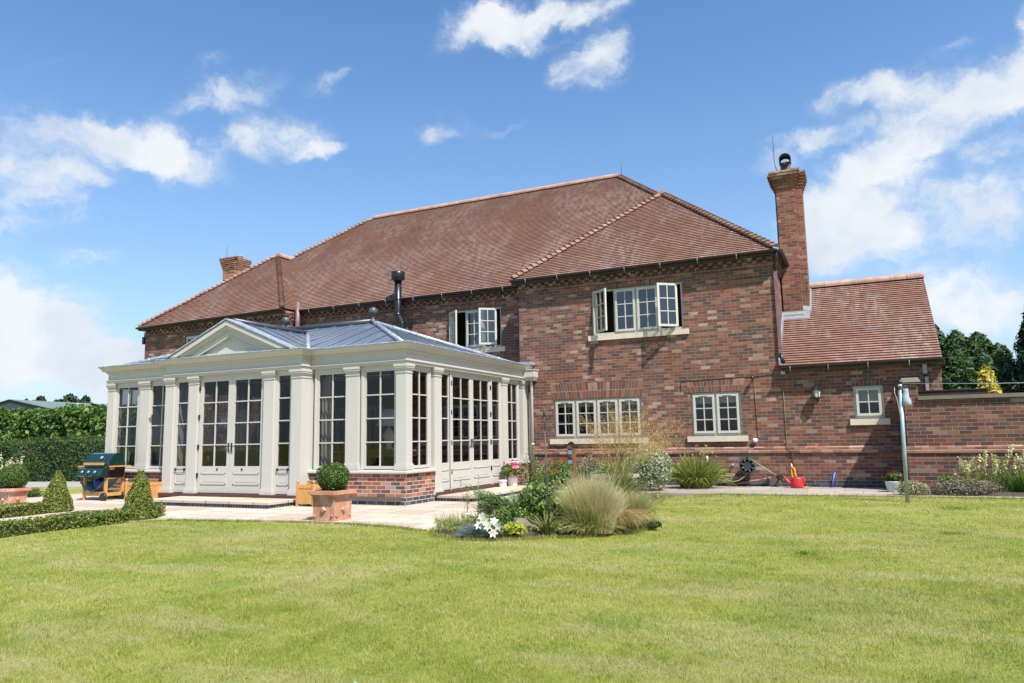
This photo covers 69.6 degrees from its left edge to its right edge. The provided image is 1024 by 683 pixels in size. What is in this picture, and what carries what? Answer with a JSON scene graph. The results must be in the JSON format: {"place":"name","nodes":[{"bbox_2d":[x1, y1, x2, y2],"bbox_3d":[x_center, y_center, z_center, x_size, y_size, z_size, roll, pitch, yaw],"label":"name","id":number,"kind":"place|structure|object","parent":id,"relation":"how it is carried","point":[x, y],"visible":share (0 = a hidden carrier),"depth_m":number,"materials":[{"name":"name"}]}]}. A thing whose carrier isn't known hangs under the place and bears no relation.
{"place":"outdoors","nodes":[
{"label":"outdoors","id":0,"kind":"place"},
{"bbox_2d":[24,481,82,486],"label":"driveway","id":1,"kind":"structure","parent":0,"point":[46,483],"depth_m":24.91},
{"bbox_2d":[0,399,126,412],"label":"barn","id":2,"kind":"structure","parent":0,"point":[15,404],"depth_m":87.21,"materials":[{"name":"grey metal"}]},
{"bbox_2d":[0,486,566,531],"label":"patio","id":3,"kind":"structure","parent":0,"point":[419,516],"depth_m":13.25,"materials":[{"name":"stone"}]},
{"bbox_2d":[0,487,30,505],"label":"terracotta pot","id":4,"kind":"object","parent":3,"relation":"on","point":[14,495],"visible":0.84,"depth_m":15.85,"materials":[{"name":"ceramic"}]},
{"bbox_2d":[0,463,28,488],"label":"box ball","id":5,"kind":"object","parent":4,"relation":"in","point":[16,475],"visible":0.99,"depth_m":15.91,"materials":[{"name":"green plant"}]},
{"bbox_2d":[0,501,51,518],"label":"hedge","id":6,"kind":"object","parent":3,"relation":"on","point":[29,509],"visible":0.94,"depth_m":13.45,"materials":[{"name":"green plant"}]},
{"bbox_2d":[40,470,74,512],"bbox_3d":[-8.802,2.909,14.273,0.608,0.838,0.608,-5,-8,25],"label":"topiary bush","id":7,"kind":"object","parent":3,"relation":"on","point":[57,497],"visible":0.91,"depth_m":14.15,"materials":[{"name":"green plant"}]},
{"bbox_2d":[76,453,130,500],"bbox_3d":[-9.616,3.144,17.181,1.260,1.080,0.665,-5,-8,25],"label":"gas barbecue","id":8,"kind":"object","parent":3,"relation":"on","point":[101,468],"visible":1,"depth_m":17.08,"materials":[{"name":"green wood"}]},
{"bbox_2d":[122,470,157,520],"bbox_3d":[-6.379,2.630,12.593,0.603,0.869,0.624,-5,-8,25],"label":"topiary bush","id":9,"kind":"object","parent":3,"relation":"on","point":[140,498],"visible":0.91,"depth_m":12.48,"materials":[{"name":"green plant"}]},
{"bbox_2d":[124,478,163,500],"bbox_3d":[-8.292,3.344,16.665,0.646,0.504,0.553,-5,-8,25],"label":"wooden planter","id":10,"kind":"object","parent":3,"relation":"on","point":[155,487],"visible":0.42,"depth_m":16.55,"materials":[{"name":"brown wood"}]},
{"bbox_2d":[151,503,165,516],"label":"hedge","id":11,"kind":"object","parent":3,"relation":"on","point":[161,510],"visible":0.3,"depth_m":12.91,"materials":[{"name":"green plant"}]},
{"bbox_2d":[296,479,320,506],"bbox_3d":[-3.977,2.995,14.579,0.456,0.504,0.363,-5,-8,25],"label":"wooden planter","id":12,"kind":"object","parent":3,"relation":"on","point":[303,496],"visible":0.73,"depth_m":14.45,"materials":[{"name":"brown wood"}]},
{"bbox_2d":[98,307,538,508],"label":"orangery","id":13,"kind":"structure","parent":3,"relation":"on","point":[244,361],"depth_m":16.09,"materials":[{"name":"beige paint"}]},
{"bbox_2d":[114,385,138,467],"bbox_3d":[-9.351,2.070,17.918,0.805,2.006,0.045,-5,-8,25],"label":"window","id":14,"kind":"structure","parent":13,"relation":"in","point":[118,407],"depth_m":17.98,"materials":[{"name":"beige paint"}]},
{"bbox_2d":[121,388,137,465],"bbox_3d":[-9.655,2.168,18.626,0.045,2.006,0.715,-5,-8,25],"label":"window","id":15,"kind":"structure","parent":13,"relation":"in","point":[131,389],"depth_m":18.62,"materials":[{"name":"beige paint"}]},
{"bbox_2d":[148,383,165,468],"bbox_3d":[-8.270,1.984,17.411,0.810,2.006,0.045,-5,-8,25],"label":"window","id":16,"kind":"structure","parent":13,"relation":"in","point":[163,384],"depth_m":17.48,"materials":[{"name":"beige paint"}]},
{"bbox_2d":[158,390,165,465],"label":"window","id":17,"kind":"structure","parent":13,"relation":"in","point":[161,390],"depth_m":19.40,"materials":[{"name":"beige paint"}]},
{"bbox_2d":[204,392,214,463],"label":"window","id":18,"kind":"structure","parent":13,"relation":"in","point":[213,394],"depth_m":20.95,"materials":[{"name":"beige paint"}]},
{"bbox_2d":[196,376,232,492],"bbox_3d":[-6.569,2.046,16.229,0.974,2.525,0.109,-5,-8,25],"label":"door","id":19,"kind":"structure","parent":13,"relation":"in","point":[210,479],"depth_m":16.19,"materials":[{"name":"beige paint"}]},
{"bbox_2d":[203,450,252,465],"bbox_3d":[-7.700,3.387,19.807,1.200,0.900,0.700,-5,-8,25],"label":"side table","id":20,"kind":"object","parent":13,"relation":"on","point":[206,453],"visible":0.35,"depth_m":19.73,"materials":[{"name":"brown wood"}]},
{"bbox_2d":[216,418,236,450],"bbox_3d":[-7.739,2.524,19.988,0.540,0.860,0.540,-5,-8,25],"label":"table lamp","id":21,"kind":"object","parent":20,"relation":"on","point":[222,427],"visible":0.55,"depth_m":19.85,"materials":[{"name":"white ceramic"}]},
{"bbox_2d":[216,393,239,450],"bbox_3d":[-8.288,2.521,21.479,0.045,2.006,0.850,-5,-8,25],"label":"window","id":22,"kind":"structure","parent":13,"relation":"in","point":[238,405],"depth_m":21.76,"materials":[{"name":"beige paint"}]},
{"bbox_2d":[229,374,263,493],"bbox_3d":[-5.684,1.976,15.814,0.974,2.525,0.109,-5,-8,25],"label":"door","id":23,"kind":"structure","parent":13,"relation":"in","point":[242,479],"depth_m":15.81,"materials":[{"name":"beige paint"}]},
{"bbox_2d":[205,450,288,465],"bbox_3d":[-5.978,2.970,17.175,2.300,0.880,0.930,-5,-8,25],"label":"sofa","id":24,"kind":"object","parent":13,"relation":"on","point":[240,459],"visible":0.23,"depth_m":16.82,"materials":[{"name":"fabric"}]},
{"bbox_2d":[250,395,260,449],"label":"window","id":25,"kind":"structure","parent":13,"relation":"in","point":[258,412],"depth_m":22.49,"materials":[{"name":"beige paint"}]},
{"bbox_2d":[113,364,519,494],"bbox_3d":[-4.920,2.308,18.544,8.675,2.585,5.635,-5,-8,25],"label":"door and window linings","id":26,"kind":"structure","parent":13,"relation":"in","point":[363,368],"depth_m":16.15,"materials":[{"name":"beige paint"}]},
{"bbox_2d":[321,375,331,465],"bbox_3d":[-3.881,1.843,15.485,0.300,2.600,0.060,-5,-8,25],"label":"curtain","id":27,"kind":"object","parent":13,"relation":"hanging from","point":[326,429],"visible":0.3,"depth_m":15.51,"materials":[{"name":"white fabric"}]},
{"bbox_2d":[316,371,345,468],"bbox_3d":[-3.716,1.624,15.273,0.810,2.006,0.045,-5,-8,25],"label":"window","id":28,"kind":"structure","parent":13,"relation":"in","point":[319,397],"depth_m":15.35,"materials":[{"name":"beige paint"}]},
{"bbox_2d":[333,451,368,465],"bbox_3d":[-3.563,2.942,16.898,1.000,0.880,0.460,-5,-8,25],"label":"slatted bench","id":29,"kind":"object","parent":13,"relation":"on","point":[337,452],"visible":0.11,"depth_m":16.86,"materials":[{"name":"brown wood"}]},
{"bbox_2d":[363,368,395,468],"bbox_3d":[-2.634,1.539,14.766,0.805,2.006,0.045,-5,-8,25],"label":"window","id":30,"kind":"structure","parent":13,"relation":"in","point":[365,418],"depth_m":14.79,"materials":[{"name":"beige paint"}]},
{"bbox_2d":[344,449,424,464],"bbox_3d":[-2.746,2.778,15.835,1.600,0.900,0.700,-5,-8,25],"label":"side table","id":31,"kind":"object","parent":13,"relation":"on","point":[375,453],"visible":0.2,"depth_m":15.60,"materials":[{"name":"brown wood"}]},
{"bbox_2d":[376,409,393,449],"bbox_3d":[-2.647,1.889,15.841,0.540,0.860,0.540,-5,-8,25],"label":"table lamp","id":32,"kind":"object","parent":31,"relation":"on","point":[388,434],"visible":0.83,"depth_m":15.72,"materials":[{"name":"white ceramic"}]},
{"bbox_2d":[412,368,428,467],"bbox_3d":[-1.894,1.555,14.983,0.045,2.006,0.715,-5,-8,25],"label":"window","id":33,"kind":"structure","parent":13,"relation":"in","point":[417,370],"depth_m":15.14,"materials":[{"name":"beige paint"}]},
{"bbox_2d":[451,373,471,488],"bbox_3d":[-1.124,1.985,16.476,0.109,2.525,0.970,-5,-8,25],"label":"door","id":34,"kind":"structure","parent":13,"relation":"in","point":[462,469],"depth_m":16.51,"materials":[{"name":"beige paint"}]},
{"bbox_2d":[471,376,491,485],"bbox_3d":[-0.706,2.093,17.348,0.109,2.525,0.970,-5,-8,25],"label":"door","id":35,"kind":"structure","parent":13,"relation":"in","point":[481,468],"depth_m":17.34,"materials":[{"name":"beige paint"}]},
{"bbox_2d":[508,382,518,460],"bbox_3d":[-0.009,2.041,18.918,0.045,2.006,0.705,-5,-8,25],"label":"window","id":36,"kind":"structure","parent":13,"relation":"in","point":[511,383],"depth_m":19.09,"materials":[{"name":"beige paint"}]},
{"bbox_2d":[308,489,356,521],"bbox_3d":[-2.904,2.639,11.911,0.580,0.475,0.580,-5,-8,25],"label":"terracotta pot","id":37,"kind":"object","parent":3,"relation":"on","point":[333,506],"visible":0.97,"depth_m":11.74,"materials":[{"name":"ceramic"}]},
{"bbox_2d":[316,462,349,490],"bbox_3d":[-2.906,2.226,11.973,0.565,0.550,0.554,-5,-8,25],"label":"box ball","id":38,"kind":"object","parent":37,"relation":"on","point":[333,476],"visible":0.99,"depth_m":11.82,"materials":[{"name":"green plant"}]},
{"bbox_2d":[519,444,544,485],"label":"climbing rose","id":39,"kind":"object","parent":3,"relation":"on","point":[533,473],"visible":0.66,"depth_m":18.68,"materials":[{"name":"green plant"}]},
{"bbox_2d":[535,460,585,483],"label":"mixed perennials","id":40,"kind":"object","parent":3,"relation":"on","point":[544,472],"visible":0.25,"depth_m":17.81,"materials":[{"name":"green plant"}]},
{"bbox_2d":[566,442,576,483],"bbox_3d":[1.115,2.478,13.729,0.170,1.214,0.175,-5,-8,25],"label":"wooden bee post","id":41,"kind":"object","parent":3,"relation":"on","point":[571,452],"visible":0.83,"depth_m":13.73,"materials":[{"name":"brown wood"}]},
{"bbox_2d":[576,454,604,482],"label":"grey shrub","id":42,"kind":"object","parent":3,"relation":"on","point":[591,468],"visible":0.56,"depth_m":15.66,"materials":[{"name":"green plant"}]},
{"bbox_2d":[0,481,1023,682],"bbox_3d":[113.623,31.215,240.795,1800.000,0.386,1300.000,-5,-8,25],"label":"lawn","id":43,"kind":"structure","parent":0,"point":[203,581],"depth_m":6.12,"materials":[{"name":"green plant"}]},
{"bbox_2d":[0,437,59,480],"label":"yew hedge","id":44,"kind":"object","parent":43,"relation":"on","point":[10,449],"visible":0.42,"depth_m":27.86,"materials":[{"name":"green plant"}]},
{"bbox_2d":[27,487,43,497],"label":"round shrub","id":45,"kind":"object","parent":43,"relation":"on","point":[34,492],"visible":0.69,"depth_m":18.45,"materials":[{"name":"green plant"}]},
{"bbox_2d":[55,393,79,402],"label":"distant tree","id":46,"kind":"object","parent":43,"relation":"on","point":[70,397],"visible":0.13,"depth_m":120.01,"materials":[{"name":"green plant"}]},
{"bbox_2d":[0,401,137,443],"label":"laurel hedge","id":47,"kind":"object","parent":43,"relation":"on","point":[79,420],"visible":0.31,"depth_m":34.42,"materials":[{"name":"green plant"}]},
{"bbox_2d":[0,507,137,537],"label":"hedge","id":48,"kind":"object","parent":43,"relation":"on","point":[46,523],"visible":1,"depth_m":11.31,"materials":[{"name":"green plant"}]},
{"bbox_2d":[26,433,135,481],"bbox_3d":[-15.444,4.284,27.284,5.167,1.806,1.871,-3,-8,17],"label":"yew hedge","id":49,"kind":"object","parent":43,"relation":"on","point":[50,457],"visible":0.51,"depth_m":26.86,"materials":[{"name":"green plant"}]},
{"bbox_2d":[135,136,945,487],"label":"brick house","id":50,"kind":"structure","parent":43,"relation":"on","point":[725,340],"depth_m":19.24,"materials":[{"name":"brick"}]},
{"bbox_2d":[333,406,384,465],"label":"window","id":51,"kind":"structure","parent":50,"relation":"in","point":[374,411],"depth_m":24.22,"materials":[{"name":"glass"}]},
{"bbox_2d":[449,307,500,348],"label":"window","id":52,"kind":"structure","parent":50,"relation":"in","point":[480,327],"depth_m":22.78,"materials":[{"name":"paint"}]},
{"bbox_2d":[453,403,497,445],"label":"window","id":53,"kind":"structure","parent":50,"relation":"in","point":[476,407],"depth_m":21.30,"materials":[{"name":"paint"}]},
{"bbox_2d":[554,397,642,438],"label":"window","id":54,"kind":"structure","parent":50,"relation":"in","point":[567,412],"depth_m":19.27,"materials":[{"name":"paint"}]},
{"bbox_2d":[592,282,683,335],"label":"window","id":55,"kind":"structure","parent":50,"relation":"in","point":[659,306],"depth_m":19.81,"materials":[{"name":"paint"}]},
{"bbox_2d":[691,391,742,435],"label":"window","id":56,"kind":"structure","parent":50,"relation":"in","point":[713,413],"depth_m":17.82,"materials":[{"name":"paint"}]},
{"bbox_2d":[727,476,770,485],"bbox_3d":[5.480,3.237,17.035,0.982,0.240,0.090,-5,-8,25],"label":"waste pipe","id":57,"kind":"object","parent":50,"relation":"attached to","point":[752,481],"visible":1,"depth_m":17.00,"materials":[{"name":"plastic"}]},
{"bbox_2d":[723,456,775,481],"bbox_3d":[5.483,2.943,17.011,1.189,0.589,0.287,-5,-8,25],"label":"hose reel","id":58,"kind":"object","parent":50,"relation":"attached to","point":[747,464],"visible":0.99,"depth_m":16.93,"materials":[{"name":"plastic"}]},
{"bbox_2d":[812,384,821,400],"bbox_3d":[6.872,1.148,16.593,0.194,0.367,0.258,-10,-12,51],"label":"wall lantern","id":59,"kind":"object","parent":50,"relation":"attached to","point":[816,390],"depth_m":16.53,"materials":[{"name":"black metal"}]},
{"bbox_2d":[853,385,884,418],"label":"window","id":60,"kind":"structure","parent":50,"relation":"in","point":[868,400],"depth_m":16.34,"materials":[{"name":"paint"}]},
{"bbox_2d":[435,497,662,540],"bbox_3d":[1.325,2.833,12.382,2.870,0.110,7.180,-5,-8,25],"label":"flower bed","id":61,"kind":"object","parent":43,"relation":"on","point":[534,532],"visible":0.09,"depth_m":9.65,"materials":[{"name":"soil"}]},
{"bbox_2d":[431,508,496,531],"bbox_3d":[-0.654,2.462,10.230,1.006,0.303,0.800,-5,-8,25],"label":"daisy grass clump","id":62,"kind":"object","parent":61,"relation":"on","point":[471,520],"visible":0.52,"depth_m":10.18,"materials":[{"name":"green plant"}]},
{"bbox_2d":[460,476,481,515],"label":"seed spires","id":63,"kind":"object","parent":61,"relation":"on","point":[467,502],"visible":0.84,"depth_m":11.20,"materials":[{"name":"white plant"}]},
{"bbox_2d":[454,523,488,536],"bbox_3d":[-0.488,2.414,9.505,0.564,0.196,0.504,-5,-8,25],"label":"blue fescue","id":64,"kind":"object","parent":61,"relation":"on","point":[474,532],"visible":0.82,"depth_m":9.42,"materials":[{"name":"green plant"}]},
{"bbox_2d":[474,512,506,537],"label":"white lily","id":65,"kind":"object","parent":61,"relation":"on","point":[495,530],"visible":0.95,"depth_m":9.32,"materials":[{"name":"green plant"}]},
{"bbox_2d":[462,484,561,513],"bbox_3d":[0.094,2.431,11.438,1.583,0.532,1.486,-2,-8,7],"label":"spreading juniper","id":66,"kind":"object","parent":61,"relation":"on","point":[492,502],"visible":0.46,"depth_m":11.17,"materials":[{"name":"green plant"}]},
{"bbox_2d":[489,505,539,523],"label":"perennial","id":67,"kind":"object","parent":61,"relation":"on","point":[508,516],"visible":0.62,"depth_m":10.23,"materials":[{"name":"green plant"}]},
{"bbox_2d":[503,521,527,534],"bbox_3d":[0.048,2.388,9.434,0.348,0.182,0.282,-5,-8,25],"label":"golden euonymus","id":68,"kind":"object","parent":61,"relation":"on","point":[515,528],"visible":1,"depth_m":9.37,"materials":[{"name":"yellow plant"}]},
{"bbox_2d":[516,479,567,517],"bbox_3d":[0.525,2.421,10.797,0.832,0.820,0.728,-5,-8,25],"label":"leafy shrub","id":69,"kind":"object","parent":61,"relation":"on","point":[536,498],"visible":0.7,"depth_m":10.67,"materials":[{"name":"green plant"}]},
{"bbox_2d":[538,408,550,536],"bbox_3d":[0.439,1.703,9.588,0.181,1.690,0.048,-5,-8,25],"label":"plant support rod","id":70,"kind":"object","parent":61,"relation":"on","point":[544,424],"visible":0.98,"depth_m":9.61,"materials":[{"name":"metal"}]},
{"bbox_2d":[527,510,562,534],"bbox_3d":[0.467,2.355,9.654,0.561,0.335,0.457,0,-8,-7],"label":"phormium","id":71,"kind":"object","parent":61,"relation":"on","point":[543,530],"visible":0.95,"depth_m":9.59,"materials":[{"name":"green plant"}]},
{"bbox_2d":[434,490,667,533],"bbox_3d":[1.319,2.761,12.400,2.846,0.136,7.179,-5,-8,25],"label":"bed ground cover","id":72,"kind":"object","parent":61,"relation":"on","point":[530,528],"visible":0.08,"depth_m":10.17,"materials":[{"name":"green plant"}]},
{"bbox_2d":[539,490,565,521],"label":"leafy perennial","id":73,"kind":"object","parent":61,"relation":"on","point":[555,507],"visible":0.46,"depth_m":10.15,"materials":[{"name":"green plant"}]},
{"bbox_2d":[550,522,572,533],"bbox_3d":[0.628,2.429,9.628,0.378,0.167,0.227,-5,-8,25],"label":"herb mound","id":74,"kind":"object","parent":61,"relation":"on","point":[560,530],"visible":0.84,"depth_m":9.58,"materials":[{"name":"green plant"}]},
{"bbox_2d":[538,464,631,533],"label":"feather grass","id":75,"kind":"object","parent":61,"relation":"on","point":[589,510],"depth_m":9.53,"materials":[{"name":"plant"}]},
{"bbox_2d":[591,486,638,499],"bbox_3d":[1.361,2.585,11.904,1.480,0.537,1.925,-5,-8,25],"label":"bed infill","id":76,"kind":"object","parent":61,"relation":"on","point":[618,489],"visible":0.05,"depth_m":11.81,"materials":[{"name":"green plant"}]},
{"bbox_2d":[593,474,638,495],"bbox_3d":[2.041,2.863,14.423,0.810,0.520,0.480,-5,-8,25],"label":"stone trough","id":77,"kind":"object","parent":61,"relation":"on","point":[635,475],"visible":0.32,"depth_m":14.32,"materials":[{"name":"beige stone"}]},
{"bbox_2d":[591,457,638,474],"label":"strap leaf plant","id":78,"kind":"object","parent":77,"relation":"on","point":[603,470],"visible":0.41,"depth_m":14.43,"materials":[{"name":"green plant"}]},
{"bbox_2d":[564,396,692,497],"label":"giant oat grass","id":79,"kind":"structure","parent":61,"relation":"on","point":[629,482],"depth_m":13.74,"materials":[{"name":"beige plant"}]},
{"bbox_2d":[606,488,663,529],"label":"feather grass","id":80,"kind":"object","parent":61,"relation":"on","point":[635,513],"depth_m":10.04,"materials":[{"name":"beige plant"}]},
{"bbox_2d":[625,442,671,490],"bbox_3d":[2.995,2.820,16.291,1.061,1.182,0.878,-5,-8,25],"label":"variegated shrub","id":81,"kind":"object","parent":43,"relation":"on","point":[650,471],"visible":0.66,"depth_m":16.06,"materials":[{"name":"green plant"}]},
{"bbox_2d":[642,519,661,528],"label":"dark sprig","id":82,"kind":"object","parent":43,"relation":"on","point":[653,526],"visible":0.84,"depth_m":10.03,"materials":[{"name":"green plant"}]},
{"bbox_2d":[788,505,989,555],"bbox_3d":[3.209,2.292,7.687,11.444,0.303,1.349,6,-10,-43],"label":"clover","id":83,"kind":"object","parent":43,"relation":"on","point":[804,552],"visible":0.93,"depth_m":9.20,"materials":[{"name":"green plant"}]},
{"bbox_2d":[893,380,909,502],"bbox_3d":[6.815,1.763,12.765,0.236,2.186,0.093,-5,-8,25],"label":"washing line pole","id":84,"kind":"object","parent":43,"relation":"on","point":[903,437],"visible":0.94,"depth_m":12.77,"materials":[{"name":"grey metal"}]},
{"bbox_2d":[902,383,1001,383],"bbox_3d":[9.599,0.564,11.587,6.190,0.109,0.008,-5,-8,25],"label":"washing line","id":85,"kind":"object","parent":84,"relation":"attached to","point":[951,383],"visible":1,"depth_m":12.57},
{"bbox_2d":[902,386,911,405],"bbox_3d":[6.862,0.939,12.819,0.144,0.351,0.080,-5,-8,25],"label":"peg bag","id":86,"kind":"object","parent":85,"relation":"hanging from","point":[906,400],"visible":1,"depth_m":12.79,"materials":[{"name":"white fabric"}]},
{"bbox_2d":[935,323,954,389],"bbox_3d":[19.215,2.234,33.522,3.094,6.457,3.259,-5,-8,25],"label":"conifer","id":87,"kind":"object","parent":43,"relation":"on","point":[941,338],"visible":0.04,"depth_m":33.06,"materials":[{"name":"green plant"}]},
{"bbox_2d":[900,377,1023,490],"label":"garden wall","id":88,"kind":"structure","parent":43,"relation":"on","point":[943,433],"depth_m":14.58,"materials":[{"name":"brick"}]},
{"bbox_2d":[940,329,985,389],"bbox_3d":[19.853,2.366,32.627,2.857,5.940,2.724,-5,-8,25],"label":"conifer","id":89,"kind":"object","parent":43,"relation":"on","point":[957,342],"visible":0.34,"depth_m":32.35,"materials":[{"name":"green plant"}]},
{"bbox_2d":[964,330,1007,390],"bbox_3d":[20.715,2.405,32.604,3.000,5.828,2.908,-5,-8,25],"label":"conifer","id":90,"kind":"object","parent":43,"relation":"on","point":[982,343],"visible":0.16,"depth_m":32.37,"materials":[{"name":"green plant"}]},
{"bbox_2d":[976,364,1002,393],"bbox_3d":[14.216,2.335,21.920,1.110,3.394,1.235,-5,-8,25],"label":"golden conifer","id":91,"kind":"object","parent":43,"relation":"on","point":[986,373],"visible":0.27,"depth_m":21.99,"materials":[{"name":"yellow plant"}]},
{"bbox_2d":[976,342,1020,392],"bbox_3d":[21.390,2.600,32.028,2.583,5.266,2.567,-5,-8,25],"label":"conifer","id":92,"kind":"object","parent":43,"relation":"on","point":[1001,355],"visible":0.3,"depth_m":31.86,"materials":[{"name":"green plant"}]},
{"bbox_2d":[1005,312,1023,392],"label":"spruce","id":93,"kind":"object","parent":43,"relation":"on","point":[1018,367],"visible":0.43,"depth_m":30.87,"materials":[{"name":"green plant"}]},
{"bbox_2d":[0,0,1023,404],"label":"sky","id":94,"kind":"structure","parent":0,"point":[145,145],"materials":[{"name":"blue"}]},
{"bbox_2d":[507,477,517,485],"bbox_3d":[0.018,3.398,17.892,0.260,0.215,0.260,-5,-8,25],"label":"white pot","id":95,"kind":"object","parent":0,"point":[512,481],"visible":1,"depth_m":17.79,"materials":[{"name":"ceramic"}]},
{"bbox_2d":[501,459,524,475],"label":"pink hydrangea","id":96,"kind":"object","parent":95,"relation":"in","point":[514,468],"visible":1,"depth_m":17.77,"materials":[{"name":"green plant"}]},
{"bbox_2d":[547,459,575,489],"bbox_3d":[0.850,2.246,12.332,0.541,0.568,0.538,-5,-8,25],"label":"red crocosmia","id":97,"kind":"object","parent":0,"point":[560,474],"visible":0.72,"depth_m":12.25,"materials":[{"name":"green plant"}]},
{"bbox_2d":[638,485,1023,498],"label":"path","id":98,"kind":"structure","parent":0,"point":[676,490],"depth_m":15.55,"materials":[{"name":"beige stone"}]},
{"bbox_2d":[665,444,738,488],"bbox_3d":[4.128,2.853,16.855,2.158,1.007,1.975,-5,-8,25],"label":"daylily clump","id":99,"kind":"object","parent":98,"relation":"on","point":[688,475],"visible":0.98,"depth_m":16.61,"materials":[{"name":"green plant"}]},
{"bbox_2d":[783,475,804,487],"bbox_3d":[6.243,3.100,16.319,0.466,0.282,0.210,-5,-8,25],"label":"watering can","id":100,"kind":"object","parent":98,"relation":"on","point":[798,482],"visible":1,"depth_m":16.22,"materials":[{"name":"red plastic"}]},
{"bbox_2d":[885,481,900,491],"bbox_3d":[7.631,2.904,14.752,0.300,0.215,0.300,-5,-8,25],"label":"zinc bucket","id":101,"kind":"object","parent":98,"relation":"on","point":[889,485],"visible":0.7,"depth_m":14.66,"materials":[{"name":"metal"}]},
{"bbox_2d":[885,470,902,480],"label":"red geranium","id":102,"kind":"object","parent":101,"relation":"on","point":[895,476],"visible":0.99,"depth_m":14.71,"materials":[{"name":"green plant"}]},
{"bbox_2d":[892,480,930,494],"bbox_3d":[7.586,2.769,13.999,0.643,0.298,0.494,-5,-8,25],"label":"thyme mat","id":103,"kind":"object","parent":98,"relation":"on","point":[914,488],"visible":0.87,"depth_m":13.90,"materials":[{"name":"green plant"}]},
{"bbox_2d":[918,490,1023,496],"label":"border","id":104,"kind":"object","parent":98,"relation":"on","point":[1010,494],"visible":0.5,"depth_m":13.46,"materials":[{"name":"soil"}]},
{"bbox_2d":[930,478,1006,495],"bbox_3d":[8.510,2.720,13.776,1.269,0.329,0.631,-5,-8,25],"label":"purple sage","id":105,"kind":"object","parent":104,"relation":"on","point":[957,486],"visible":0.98,"depth_m":13.64,"materials":[{"name":"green plant"}]},
{"bbox_2d":[953,443,1023,490],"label":"pale flower spikes","id":106,"kind":"object","parent":104,"relation":"on","point":[981,475],"visible":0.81,"depth_m":13.90,"materials":[{"name":"beige plant"}]},
{"bbox_2d":[999,465,1023,491],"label":"iris clump","id":107,"kind":"object","parent":104,"relation":"on","point":[1017,484],"visible":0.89,"depth_m":13.55,"materials":[{"name":"green plant"}]},
{"bbox_2d":[918,388,987,395],"bbox_3d":[9.141,2.059,15.137,1.240,2.140,0.240,-5,-8,25],"label":"timber rail","id":108,"kind":"object","parent":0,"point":[953,392],"visible":0.32,"depth_m":15.17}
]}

